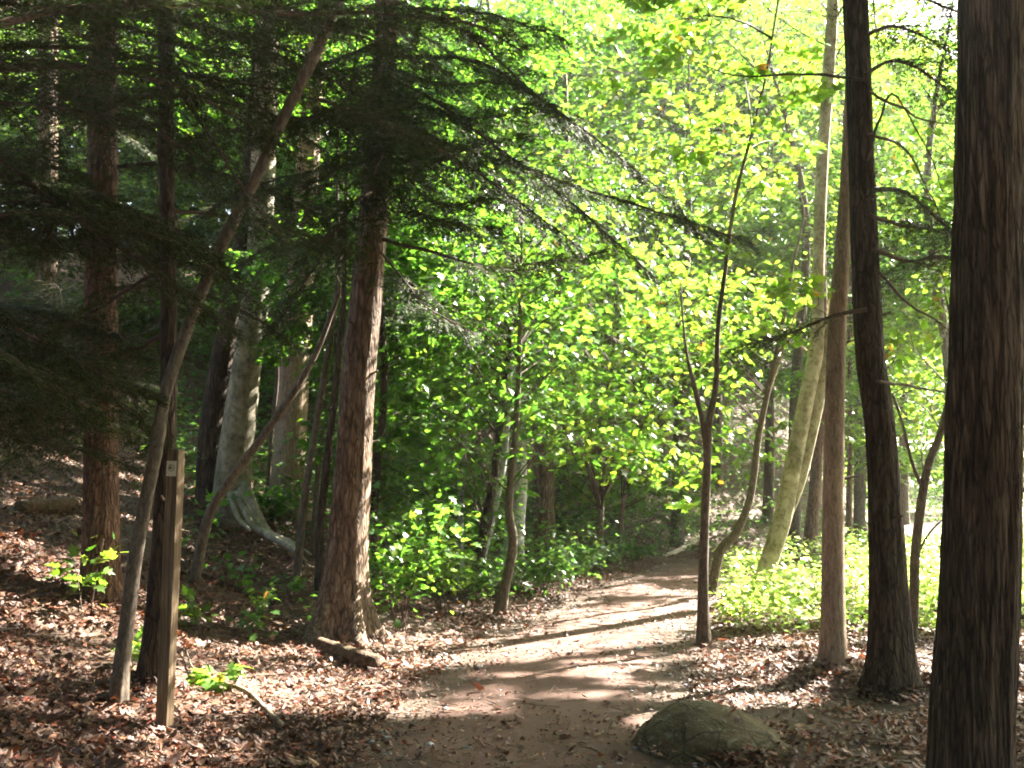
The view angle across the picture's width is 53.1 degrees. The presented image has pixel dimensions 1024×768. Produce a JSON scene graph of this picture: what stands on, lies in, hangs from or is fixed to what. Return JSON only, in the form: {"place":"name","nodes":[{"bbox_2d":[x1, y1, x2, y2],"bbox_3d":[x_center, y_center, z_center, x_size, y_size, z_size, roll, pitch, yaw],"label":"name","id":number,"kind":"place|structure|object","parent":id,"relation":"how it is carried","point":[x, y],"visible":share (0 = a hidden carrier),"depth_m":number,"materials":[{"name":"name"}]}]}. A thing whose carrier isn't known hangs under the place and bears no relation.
{"place":"outdoors","nodes":[
{"label":"outdoors","id":0,"kind":"place"},
{"bbox_2d":[35,0,956,456],"label":"sky","id":1,"kind":"structure","parent":0,"point":[474,1],"materials":[{"name":"white"}]},
{"bbox_2d":[0,236,1023,767],"bbox_3d":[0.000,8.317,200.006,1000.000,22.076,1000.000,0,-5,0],"label":"ground","id":2,"kind":"structure","parent":0,"point":[504,634],"depth_m":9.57,"materials":[{"name":"brown plant"}]},
{"bbox_2d":[0,25,84,270],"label":"leafy tree","id":3,"kind":"object","parent":2,"relation":"on","point":[29,109],"depth_m":21.91,"materials":[{"name":"green plant"}]},
{"bbox_2d":[13,497,81,513],"bbox_3d":[-4.392,1.184,9.947,0.317,0.165,1.355,0,-5,0],"label":"fallen log","id":4,"kind":"object","parent":2,"relation":"on","point":[50,505],"visible":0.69,"depth_m":9.52,"materials":[{"name":"brown wood"}]},
{"bbox_2d":[43,529,128,614],"bbox_3d":[-3.139,1.389,7.507,0.599,0.630,0.439,-2,-5,20],"label":"seedling","id":5,"kind":"object","parent":2,"relation":"on","point":[91,577],"visible":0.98,"depth_m":7.51,"materials":[{"name":"green plant"}]},
{"bbox_2d":[0,1,178,351],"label":"leafy tree","id":6,"kind":"object","parent":2,"relation":"on","point":[131,155],"visible":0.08,"depth_m":18.04,"materials":[{"name":"green plant"}]},
{"bbox_2d":[0,22,214,409],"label":"hemlock tree","id":7,"kind":"object","parent":2,"relation":"on","point":[46,293],"visible":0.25,"depth_m":14.82,"materials":[{"name":"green plant"}]},
{"bbox_2d":[10,0,244,281],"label":"leafy tree","id":8,"kind":"object","parent":2,"relation":"on","point":[190,277],"visible":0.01,"depth_m":25.12,"materials":[{"name":"green plant"}]},
{"bbox_2d":[113,625,142,666],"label":"seedling","id":9,"kind":"object","parent":2,"relation":"on","point":[135,647],"visible":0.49,"depth_m":6.85,"materials":[{"name":"green plant"}]},
{"bbox_2d":[11,12,282,363],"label":"leafy tree","id":10,"kind":"object","parent":2,"relation":"on","point":[152,317],"visible":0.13,"depth_m":18.74,"materials":[{"name":"green plant"}]},
{"bbox_2d":[155,450,184,730],"bbox_3d":[-2.018,1.301,6.022,0.076,1.823,0.089,0,-5,16],"label":"marker post","id":11,"kind":"object","parent":2,"relation":"on","point":[166,673],"visible":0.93,"depth_m":6.01,"materials":[{"name":"brown wood"}]},
{"bbox_2d":[82,0,288,307],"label":"leafy tree","id":12,"kind":"object","parent":2,"relation":"on","point":[180,137],"depth_m":26.31,"materials":[{"name":"green plant"}]},
{"bbox_2d":[0,0,371,614],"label":"hemlock tree","id":13,"kind":"object","parent":2,"relation":"on","point":[100,511],"visible":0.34,"depth_m":7.87,"materials":[{"name":"green plant"}]},
{"bbox_2d":[178,584,218,637],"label":"seedling","id":14,"kind":"object","parent":2,"relation":"on","point":[192,613],"visible":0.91,"depth_m":8.23,"materials":[{"name":"green plant"}]},
{"bbox_2d":[0,9,414,693],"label":"hemlock tree","id":15,"kind":"object","parent":2,"relation":"on","point":[146,667],"visible":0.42,"depth_m":6.85,"materials":[{"name":"green plant"}]},
{"bbox_2d":[149,562,276,605],"bbox_3d":[-2.838,1.905,9.725,1.210,0.499,0.178,3,-6,-31],"label":"fallen log","id":16,"kind":"object","parent":2,"relation":"on","point":[237,589],"visible":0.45,"depth_m":9.82,"materials":[{"name":"brown wood"}]},
{"bbox_2d":[181,488,251,559],"bbox_3d":[-3.042,1.387,10.233,0.821,0.800,0.643,-1,-5,12],"label":"seedling","id":17,"kind":"object","parent":2,"relation":"on","point":[208,496],"visible":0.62,"depth_m":10.29,"materials":[{"name":"green plant"}]},
{"bbox_2d":[185,661,254,692],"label":"seedling","id":18,"kind":"object","parent":2,"relation":"on","point":[204,679],"visible":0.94,"depth_m":6.82,"materials":[{"name":"green plant"}]},
{"bbox_2d":[107,2,342,712],"bbox_3d":[-1.502,-1.360,6.383,1.872,6.933,0.156,0,-5,0],"label":"curved sapling","id":19,"kind":"object","parent":2,"relation":"on","point":[119,688],"visible":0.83,"depth_m":6.22,"materials":[{"name":"brown plant"}]},
{"bbox_2d":[203,551,261,586],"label":"seedling","id":20,"kind":"object","parent":2,"relation":"on","point":[248,577],"visible":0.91,"depth_m":9.91,"materials":[{"name":"green plant"}]},
{"bbox_2d":[119,21,350,403],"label":"leafy tree","id":21,"kind":"object","parent":2,"relation":"on","point":[207,228],"visible":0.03,"depth_m":19.66,"materials":[{"name":"green plant"}]},
{"bbox_2d":[186,650,283,726],"bbox_3d":[-1.919,2.021,6.933,0.401,0.240,1.748,2,-5,-24],"label":"fallen branch","id":22,"kind":"object","parent":2,"relation":"on","point":[262,706],"visible":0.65,"depth_m":6.65,"materials":[{"name":"brown wood"}]},
{"bbox_2d":[224,605,279,642],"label":"seedling","id":23,"kind":"object","parent":2,"relation":"on","point":[256,616],"visible":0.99,"depth_m":8.53,"materials":[{"name":"green plant"}]},
{"bbox_2d":[36,0,470,562],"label":"beech tree","id":24,"kind":"object","parent":2,"relation":"on","point":[227,423],"visible":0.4,"depth_m":12.00,"materials":[{"name":"grey plant"}]},
{"bbox_2d":[241,578,278,614],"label":"seedling","id":25,"kind":"object","parent":2,"relation":"on","point":[265,600],"visible":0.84,"depth_m":9.19,"materials":[{"name":"green plant"}]},
{"bbox_2d":[188,255,342,585],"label":"thin sapling","id":26,"kind":"object","parent":2,"relation":"on","point":[210,513],"visible":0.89,"depth_m":9.54,"materials":[{"name":"brown plant"}]},
{"bbox_2d":[0,0,542,495],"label":"hemlock tree","id":27,"kind":"object","parent":2,"relation":"on","point":[278,16],"visible":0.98,"depth_m":5.88,"materials":[{"name":"green plant"}]},
{"bbox_2d":[265,264,278,506],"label":"thin sapling","id":28,"kind":"object","parent":2,"relation":"on","point":[271,437],"visible":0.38,"depth_m":12.98,"materials":[{"name":"brown plant"}]},
{"bbox_2d":[252,479,312,521],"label":"shrub","id":29,"kind":"object","parent":2,"relation":"on","point":[276,503],"visible":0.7,"depth_m":12.54,"materials":[{"name":"green plant"}]},
{"bbox_2d":[267,572,307,600],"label":"seedling","id":30,"kind":"object","parent":2,"relation":"on","point":[294,586],"visible":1,"depth_m":10.25,"materials":[{"name":"green plant"}]},
{"bbox_2d":[194,7,392,581],"bbox_3d":[-2.529,-0.890,11.592,2.485,6.341,2.063,0,-5,0],"label":"thin sapling","id":31,"kind":"object","parent":2,"relation":"on","point":[327,362],"visible":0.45,"depth_m":11.18,"materials":[{"name":"green plant"}]},
{"bbox_2d":[296,590,317,620],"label":"seedling","id":32,"kind":"object","parent":2,"relation":"on","point":[309,617],"visible":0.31,"depth_m":9.51,"materials":[{"name":"green plant"}]},
{"bbox_2d":[183,0,431,314],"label":"leafy tree","id":33,"kind":"object","parent":2,"relation":"on","point":[198,279],"depth_m":25.46,"materials":[{"name":"green plant"}]},
{"bbox_2d":[131,1,489,520],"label":"tree","id":34,"kind":"object","parent":2,"relation":"on","point":[296,411],"visible":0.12,"depth_m":13.43,"materials":[{"name":"beige plant"}]},
{"bbox_2d":[186,15,448,432],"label":"leafy tree","id":35,"kind":"object","parent":2,"relation":"on","point":[268,377],"visible":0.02,"depth_m":18.13,"materials":[{"name":"green plant"}]},
{"bbox_2d":[250,611,384,669],"bbox_3d":[-1.682,2.180,8.725,1.746,0.340,0.211,-4,-7,42],"label":"fallen log","id":36,"kind":"object","parent":2,"relation":"on","point":[357,656],"visible":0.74,"depth_m":8.36,"materials":[{"name":"brown wood"}]},
{"bbox_2d":[310,136,352,558],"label":"thin sapling","id":37,"kind":"object","parent":2,"relation":"on","point":[315,505],"visible":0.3,"depth_m":11.92,"materials":[{"name":"brown plant"}]},
{"bbox_2d":[259,30,420,598],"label":"thin sapling","id":38,"kind":"object","parent":2,"relation":"on","point":[329,419],"visible":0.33,"depth_m":10.67,"materials":[{"name":"brown plant"}]},
{"bbox_2d":[280,0,518,375],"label":"leafy tree","id":39,"kind":"object","parent":2,"relation":"on","point":[441,42],"visible":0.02,"depth_m":25.23,"materials":[{"name":"green plant"}]},
{"bbox_2d":[322,486,481,632],"bbox_3d":[-1.052,1.662,9.620,1.541,1.390,1.115,0,-5,0],"label":"shrub","id":40,"kind":"object","parent":2,"relation":"on","point":[381,555],"visible":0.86,"depth_m":9.61,"materials":[{"name":"green plant"}]},
{"bbox_2d":[290,0,516,600],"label":"thin sapling","id":41,"kind":"object","parent":2,"relation":"on","point":[386,493],"visible":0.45,"depth_m":10.86,"materials":[{"name":"green plant"}]},
{"bbox_2d":[285,188,550,567],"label":"curved sapling","id":42,"kind":"object","parent":2,"relation":"on","point":[404,441],"visible":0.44,"depth_m":11.34,"materials":[{"name":"green plant"}]},
{"bbox_2d":[296,101,560,594],"bbox_3d":[-1.140,-0.503,13.057,3.549,6.495,2.798,0,-5,0],"label":"thin sapling","id":43,"kind":"object","parent":2,"relation":"on","point":[487,507],"visible":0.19,"depth_m":12.62,"materials":[{"name":"green plant"}]},
{"bbox_2d":[284,0,572,494],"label":"leafy tree","id":44,"kind":"object","parent":2,"relation":"on","point":[550,154],"visible":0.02,"depth_m":17.48,"materials":[{"name":"green plant"}]},
{"bbox_2d":[378,490,490,611],"bbox_3d":[-0.856,1.795,11.043,1.284,1.367,1.223,0,-5,0],"label":"shrub","id":45,"kind":"object","parent":2,"relation":"on","point":[449,565],"visible":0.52,"depth_m":11.00,"materials":[{"name":"green plant"}]},
{"bbox_2d":[406,486,519,575],"bbox_3d":[-0.774,1.867,13.301,1.798,1.360,1.328,0,-5,0],"label":"shrub","id":46,"kind":"object","parent":2,"relation":"on","point":[476,529],"visible":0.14,"depth_m":13.26,"materials":[{"name":"green plant"}]},
{"bbox_2d":[175,0,763,647],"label":"hemlock tree","id":47,"kind":"object","parent":2,"relation":"on","point":[345,604],"visible":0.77,"depth_m":8.52,"materials":[{"name":"green plant"}]},
{"bbox_2d":[436,555,503,599],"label":"shrub","id":48,"kind":"object","parent":2,"relation":"on","point":[483,575],"visible":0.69,"depth_m":12.01,"materials":[{"name":"green plant"}]},
{"bbox_2d":[0,0,950,493],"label":"wood","id":49,"kind":"object","parent":2,"relation":"on","point":[914,480],"visible":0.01,"depth_m":47.93,"materials":[{"name":"green plant"}]},
{"bbox_2d":[373,180,620,585],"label":"thin sapling","id":50,"kind":"object","parent":2,"relation":"on","point":[461,521],"visible":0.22,"depth_m":13.11,"materials":[{"name":"green plant"}]},
{"bbox_2d":[0,389,1023,767],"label":"twig litter","id":51,"kind":"object","parent":2,"relation":"on","point":[584,745],"visible":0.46,"depth_m":7.55,"materials":[{"name":"brown wood"}]},
{"bbox_2d":[339,108,691,616],"bbox_3d":[0.148,-0.212,11.795,4.024,5.924,3.176,0,-5,0],"label":"curved sapling","id":52,"kind":"object","parent":2,"relation":"on","point":[520,352],"visible":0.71,"depth_m":11.59,"materials":[{"name":"green plant"}]},
{"bbox_2d":[397,21,641,581],"bbox_3d":[-0.124,-1.193,15.068,3.374,8.243,3.700,-4,-6,39],"label":"beech tree","id":53,"kind":"object","parent":2,"relation":"on","point":[541,67],"visible":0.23,"depth_m":14.87,"materials":[{"name":"green plant"}]},
{"bbox_2d":[406,0,637,377],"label":"leafy tree","id":54,"kind":"object","parent":2,"relation":"on","point":[487,4],"visible":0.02,"depth_m":27.23,"materials":[{"name":"green plant"}]},
{"bbox_2d":[503,545,597,596],"bbox_3d":[0.489,2.361,12.920,1.282,0.651,1.087,0,-5,0],"label":"shrub","id":55,"kind":"object","parent":2,"relation":"on","point":[540,571],"visible":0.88,"depth_m":12.86,"materials":[{"name":"green plant"}]},
{"bbox_2d":[528,153,575,561],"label":"hemlock tree","id":56,"kind":"object","parent":2,"relation":"on","point":[543,481],"visible":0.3,"depth_m":16.27,"materials":[{"name":"brown plant"}]},
{"bbox_2d":[443,0,674,543],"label":"leafy tree","id":57,"kind":"object","parent":2,"relation":"on","point":[565,94],"visible":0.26,"depth_m":18.37,"materials":[{"name":"green plant"}]},
{"bbox_2d":[527,535,610,576],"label":"shrub","id":58,"kind":"object","parent":2,"relation":"on","point":[588,560],"visible":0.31,"depth_m":15.28,"materials":[{"name":"green plant"}]},
{"bbox_2d":[525,497,613,542],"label":"shrub","id":59,"kind":"object","parent":2,"relation":"on","point":[583,513],"visible":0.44,"depth_m":18.02,"materials":[{"name":"green plant"}]},
{"bbox_2d":[126,255,1023,599],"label":"undergrowth","id":60,"kind":"object","parent":2,"relation":"on","point":[500,529],"visible":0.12,"depth_m":16.25,"materials":[{"name":"green plant"}]},
{"bbox_2d":[444,175,720,570],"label":"maple tree","id":61,"kind":"object","parent":2,"relation":"on","point":[586,494],"visible":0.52,"depth_m":14.62,"materials":[{"name":"green plant"}]},
{"bbox_2d":[486,0,727,474],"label":"leafy tree","id":62,"kind":"object","parent":2,"relation":"on","point":[632,47],"visible":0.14,"depth_m":23.75,"materials":[{"name":"green plant"}]},
{"bbox_2d":[570,530,647,564],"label":"shrub","id":63,"kind":"object","parent":2,"relation":"on","point":[617,544],"visible":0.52,"depth_m":16.80,"materials":[{"name":"green plant"}]},
{"bbox_2d":[573,477,665,521],"bbox_3d":[2.303,2.450,21.362,1.897,1.024,1.921,-2,-5,26],"label":"shrub","id":64,"kind":"object","parent":2,"relation":"on","point":[628,502],"visible":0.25,"depth_m":21.13,"materials":[{"name":"green plant"}]},
{"bbox_2d":[612,535,667,559],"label":"shrub","id":65,"kind":"object","parent":2,"relation":"on","point":[637,550],"visible":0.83,"depth_m":17.62,"materials":[{"name":"green plant"}]},
{"bbox_2d":[525,0,778,411],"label":"leafy tree","id":66,"kind":"object","parent":2,"relation":"on","point":[639,181],"visible":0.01,"depth_m":29.07,"materials":[{"name":"green plant"}]},
{"bbox_2d":[519,81,792,562],"bbox_3d":[2.400,-0.761,16.275,4.390,7.649,5.378,-3,-6,34],"label":"maple tree","id":67,"kind":"object","parent":2,"relation":"on","point":[725,429],"visible":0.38,"depth_m":16.48,"materials":[{"name":"green plant"}]},
{"bbox_2d":[644,500,699,535],"bbox_3d":[3.417,2.914,22.444,0.159,0.860,1.964,3,-6,-33],"label":"fallen log","id":68,"kind":"object","parent":2,"relation":"on","point":[668,520],"visible":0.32,"depth_m":22.39,"materials":[{"name":"brown wood"}]},
{"bbox_2d":[548,13,797,546],"bbox_3d":[3.355,-2.352,20.914,5.470,11.613,4.736,0,-5,0],"label":"leafy tree","id":69,"kind":"object","parent":2,"relation":"on","point":[677,402],"visible":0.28,"depth_m":20.66,"materials":[{"name":"green plant"}]},
{"bbox_2d":[663,534,699,555],"bbox_3d":[3.364,3.144,20.004,0.200,0.256,3.165,-2,-5,20],"label":"fallen log","id":70,"kind":"object","parent":2,"relation":"on","point":[680,549],"visible":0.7,"depth_m":19.66,"materials":[{"name":"brown wood"}]},
{"bbox_2d":[582,0,844,649],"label":"maple sapling","id":71,"kind":"object","parent":2,"relation":"on","point":[703,629],"visible":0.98,"depth_m":9.79,"materials":[{"name":"green plant"}]},
{"bbox_2d":[634,700,794,766],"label":"boulder","id":72,"kind":"object","parent":2,"relation":"on","point":[695,722],"visible":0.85,"depth_m":5.72,"materials":[{"name":"grey stone"}]},
{"bbox_2d":[601,0,839,487],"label":"leafy tree","id":73,"kind":"object","parent":2,"relation":"on","point":[718,419],"visible":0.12,"depth_m":25.43,"materials":[{"name":"green plant"}]},
{"bbox_2d":[616,191,851,596],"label":"curved sapling","id":74,"kind":"object","parent":2,"relation":"on","point":[726,542],"visible":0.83,"depth_m":13.23,"materials":[{"name":"green plant"}]},
{"bbox_2d":[657,0,844,382],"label":"leafy tree","id":75,"kind":"object","parent":2,"relation":"on","point":[790,17],"visible":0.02,"depth_m":33.42,"materials":[{"name":"green plant"}]},
{"bbox_2d":[624,1,919,524],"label":"leafy tree","id":76,"kind":"object","parent":2,"relation":"on","point":[768,485],"visible":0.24,"depth_m":24.15,"materials":[{"name":"green plant"}]},
{"bbox_2d":[673,0,909,558],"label":"leafy tree","id":77,"kind":"object","parent":2,"relation":"on","point":[797,358],"visible":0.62,"depth_m":19.35,"materials":[{"name":"green plant"}]},
{"bbox_2d":[660,92,930,559],"bbox_3d":[5.388,-1.192,19.411,4.671,9.151,4.024,-5,-7,44],"label":"broadleaf tree","id":78,"kind":"object","parent":2,"relation":"on","point":[812,512],"visible":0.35,"depth_m":19.02,"materials":[{"name":"green plant"}]},
{"bbox_2d":[750,80,864,674],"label":"broadleaf tree","id":79,"kind":"object","parent":2,"relation":"on","point":[832,647],"visible":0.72,"depth_m":8.30,"materials":[{"name":"beige plant"}]},
{"bbox_2d":[694,0,942,603],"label":"beech tree","id":80,"kind":"object","parent":2,"relation":"on","point":[805,425],"visible":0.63,"depth_m":12.79,"materials":[{"name":"beige plant"}]},
{"bbox_2d":[691,0,956,703],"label":"hemlock tree","id":81,"kind":"object","parent":2,"relation":"on","point":[890,668],"visible":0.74,"depth_m":7.72,"materials":[{"name":"brown plant"}]},
{"bbox_2d":[714,0,956,545],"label":"leafy tree","id":82,"kind":"object","parent":2,"relation":"on","point":[859,515],"visible":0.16,"depth_m":22.27,"materials":[{"name":"green plant"}]},
{"bbox_2d":[760,133,950,551],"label":"broadleaf tree","id":83,"kind":"object","parent":2,"relation":"on","point":[849,458],"visible":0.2,"depth_m":20.46,"materials":[{"name":"green plant"}]},
{"bbox_2d":[754,0,956,436],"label":"leafy tree","id":84,"kind":"object","parent":2,"relation":"on","point":[839,30],"visible":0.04,"depth_m":36.41,"materials":[{"name":"green plant"}]},
{"bbox_2d":[771,0,956,524],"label":"leafy tree","id":85,"kind":"object","parent":2,"relation":"on","point":[902,443],"visible":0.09,"depth_m":27.80,"materials":[{"name":"green plant"}]},
{"bbox_2d":[708,524,1023,632],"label":"ground plants","id":86,"kind":"object","parent":2,"relation":"on","point":[788,593],"visible":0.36,"depth_m":10.94,"materials":[{"name":"green plant"}]},
{"bbox_2d":[810,186,953,506],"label":"broadleaf tree","id":87,"kind":"object","parent":2,"relation":"on","point":[930,373],"visible":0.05,"depth_m":22.61,"materials":[{"name":"green plant"}]},
{"bbox_2d":[826,0,957,397],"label":"leafy tree","id":88,"kind":"object","parent":2,"relation":"on","point":[927,167],"visible":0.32,"depth_m":19.92,"materials":[{"name":"green plant"}]},
{"bbox_2d":[847,121,953,642],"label":"curved sapling","id":89,"kind":"object","parent":2,"relation":"on","point":[917,531],"visible":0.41,"depth_m":10.39,"materials":[{"name":"green plant"}]},
{"bbox_2d":[875,44,955,447],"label":"leafy tree","id":90,"kind":"object","parent":2,"relation":"on","point":[936,406],"visible":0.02,"depth_m":34.48,"materials":[{"name":"green plant"}]},
{"bbox_2d":[877,62,955,438],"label":"leafy tree","id":91,"kind":"object","parent":2,"relation":"on","point":[941,386],"visible":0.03,"depth_m":24.79,"materials":[{"name":"green plant"}]},
{"bbox_2d":[925,0,1023,767],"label":"hemlock tree","id":92,"kind":"object","parent":2,"relation":"on","point":[973,694],"visible":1,"depth_m":5.09,"materials":[{"name":"brown plant"}]},
{"bbox_2d":[399,541,939,767],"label":"path","id":93,"kind":"structure","parent":0,"point":[592,688],"depth_m":7.43,"materials":[{"name":"brown soil"}]},
{"bbox_2d":[367,564,729,767],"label":"pebbles","id":94,"kind":"object","parent":93,"relation":"on","point":[481,666],"visible":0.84,"depth_m":7.99,"materials":[{"name":"brown stone"}]}
]}

